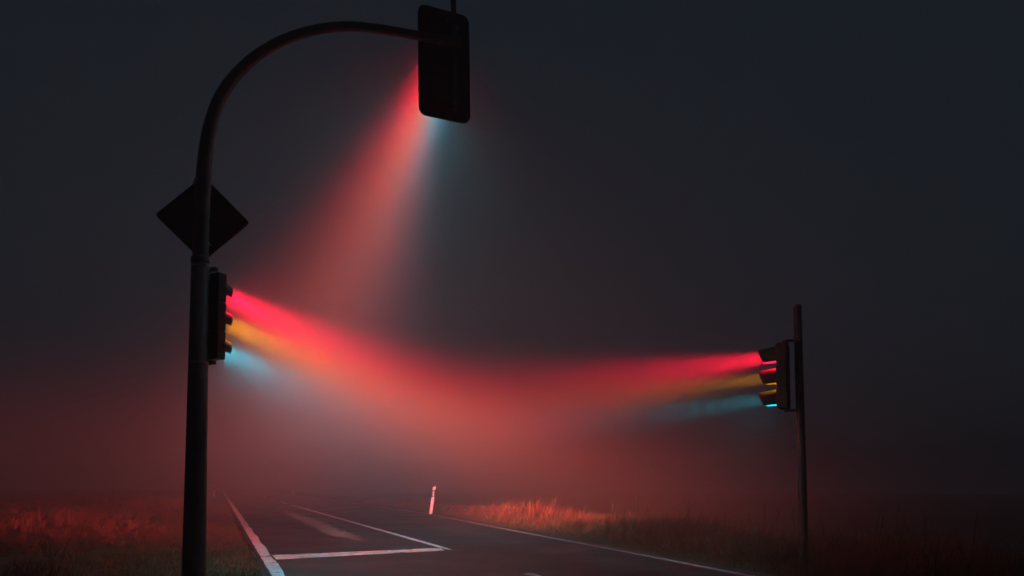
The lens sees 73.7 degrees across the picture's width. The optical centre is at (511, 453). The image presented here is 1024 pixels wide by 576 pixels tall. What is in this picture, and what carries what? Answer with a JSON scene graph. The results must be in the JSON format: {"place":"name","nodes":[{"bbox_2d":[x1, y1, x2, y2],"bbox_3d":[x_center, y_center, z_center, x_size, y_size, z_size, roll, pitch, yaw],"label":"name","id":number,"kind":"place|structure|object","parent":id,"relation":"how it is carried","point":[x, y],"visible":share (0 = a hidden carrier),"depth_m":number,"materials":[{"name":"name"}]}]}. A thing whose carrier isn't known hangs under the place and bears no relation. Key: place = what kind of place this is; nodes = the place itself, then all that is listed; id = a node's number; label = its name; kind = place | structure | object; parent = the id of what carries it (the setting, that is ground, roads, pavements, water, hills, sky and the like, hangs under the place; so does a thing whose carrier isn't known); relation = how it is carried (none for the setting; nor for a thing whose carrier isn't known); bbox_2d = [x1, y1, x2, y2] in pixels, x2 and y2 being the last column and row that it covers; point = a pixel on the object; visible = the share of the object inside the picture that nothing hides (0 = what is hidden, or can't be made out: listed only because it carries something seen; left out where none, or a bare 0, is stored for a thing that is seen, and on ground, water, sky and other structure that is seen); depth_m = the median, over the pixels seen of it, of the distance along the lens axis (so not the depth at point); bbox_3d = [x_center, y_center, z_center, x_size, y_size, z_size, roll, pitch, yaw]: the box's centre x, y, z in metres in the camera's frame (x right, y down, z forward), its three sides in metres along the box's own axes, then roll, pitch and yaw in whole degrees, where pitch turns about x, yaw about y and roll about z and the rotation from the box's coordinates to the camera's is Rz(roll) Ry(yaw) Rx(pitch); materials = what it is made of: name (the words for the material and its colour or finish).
{"place":"outdoors","nodes":[
{"label":"outdoors","id":0,"kind":"place"},
{"bbox_2d":[221,490,772,575],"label":"road","id":1,"kind":"structure","parent":0,"point":[276,525],"depth_m":12.08,"materials":[{"name":"grey asphalt"}]},
{"bbox_2d":[222,491,270,555],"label":"edge line","id":2,"kind":"object","parent":1,"relation":"on","point":[260,547],"visible":0.97,"depth_m":14.62,"materials":[{"name":"white paint"}]},
{"bbox_2d":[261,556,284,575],"bbox_3d":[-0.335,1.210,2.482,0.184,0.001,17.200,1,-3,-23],"label":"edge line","id":3,"kind":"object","parent":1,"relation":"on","point":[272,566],"visible":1,"depth_m":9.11,"materials":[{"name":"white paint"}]},
{"bbox_2d":[273,548,444,558],"bbox_3d":[-2.338,1.591,10.872,2.778,0.001,0.682,1,-3,-26],"label":"stop line","id":4,"kind":"object","parent":1,"relation":"on","point":[294,556],"visible":1,"depth_m":10.82,"materials":[{"name":"white paint"}]},
{"bbox_2d":[292,505,450,549],"bbox_3d":[-6.323,2.175,23.735,0.132,0.001,26.980,1,-3,-23],"label":"line","id":5,"kind":"object","parent":1,"relation":"on","point":[435,545],"visible":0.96,"depth_m":15.53,"materials":[{"name":"white paint"}]},
{"bbox_2d":[270,491,752,575],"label":"edge line","id":6,"kind":"object","parent":1,"relation":"on","point":[591,545],"visible":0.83,"depth_m":11.48,"materials":[{"name":"white paint"}]},
{"bbox_2d":[523,573,540,575],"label":"dash","id":7,"kind":"object","parent":1,"relation":"on","point":[531,574],"visible":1,"depth_m":8.30,"materials":[{"name":"white paint"}]},
{"bbox_2d":[0,489,1023,575],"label":"ground","id":8,"kind":"structure","parent":0,"point":[1003,515],"depth_m":46.71,"materials":[{"name":"brown plant"}]},
{"bbox_2d":[0,492,183,575],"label":"tall grass","id":9,"kind":"structure","parent":8,"relation":"on","point":[60,517],"depth_m":15.54,"materials":[{"name":"plant"}]},
{"bbox_2d":[87,503,262,575],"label":"verge grass","id":10,"kind":"structure","parent":8,"relation":"on","point":[153,566],"depth_m":10.53,"materials":[{"name":"plant"}]},
{"bbox_2d":[181,21,462,575],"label":"signal mast","id":11,"kind":"object","parent":8,"relation":"on","point":[194,526],"visible":1,"depth_m":7.03,"materials":[{"name":"metal"}]},
{"bbox_2d":[156,178,248,256],"bbox_3d":[-3.247,-2.483,7.151,0.895,0.895,0.206,0,-2,-16],"label":"road sign","id":12,"kind":"object","parent":11,"relation":"attached to","point":[228,221],"visible":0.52,"depth_m":7.25,"materials":[{"name":"metal"}]},
{"bbox_2d":[208,267,232,364],"bbox_3d":[-3.154,-1.412,7.255,0.304,1.091,0.303,-1,-3,25],"label":"traffic light","id":13,"kind":"object","parent":11,"relation":"attached to","point":[220,317],"visible":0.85,"depth_m":7.15,"materials":[{"name":"black plastic"}]},
{"bbox_2d":[418,0,469,123],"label":"traffic light","id":14,"kind":"object","parent":11,"relation":"attached to","point":[443,82],"visible":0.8,"depth_m":8.43,"materials":[{"name":"black plastic"}]},
{"bbox_2d":[429,486,435,513],"bbox_3d":[-2.974,1.760,25.552,0.115,1.071,0.102,8,-3,-5],"label":"delineator post","id":15,"kind":"object","parent":8,"relation":"on","point":[432,501],"visible":0.9,"depth_m":25.51,"materials":[{"name":"white plastic"}]},
{"bbox_2d":[36,494,926,551],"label":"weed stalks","id":16,"kind":"object","parent":8,"relation":"on","point":[554,518],"visible":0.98,"depth_m":10.91,"materials":[{"name":"plant"}]},
{"bbox_2d":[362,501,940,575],"bbox_3d":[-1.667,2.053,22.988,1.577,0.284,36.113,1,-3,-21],"label":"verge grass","id":17,"kind":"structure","parent":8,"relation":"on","point":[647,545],"depth_m":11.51,"materials":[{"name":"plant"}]},
{"bbox_2d":[362,495,1023,575],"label":"tall grass","id":18,"kind":"structure","parent":8,"relation":"on","point":[906,558],"depth_m":9.79,"materials":[{"name":"plant"}]},
{"bbox_2d":[793,304,807,560],"bbox_3d":[3.840,-0.238,9.060,0.220,3.518,0.218,0,-3,0],"label":"signal post","id":19,"kind":"object","parent":8,"relation":"on","point":[801,448],"visible":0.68,"depth_m":9.02,"materials":[{"name":"metal"}]},
{"bbox_2d":[758,338,802,411],"bbox_3d":[3.574,-1.028,9.106,0.537,0.965,0.309,-2,-3,30],"label":"traffic light","id":20,"kind":"object","parent":19,"relation":"attached to","point":[778,354],"visible":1,"depth_m":9.02,"materials":[{"name":"black plastic"}]},
{"bbox_2d":[0,0,1023,494],"label":"sky","id":21,"kind":"structure","parent":0,"point":[578,283],"materials":[{"name":"black"}]}
]}

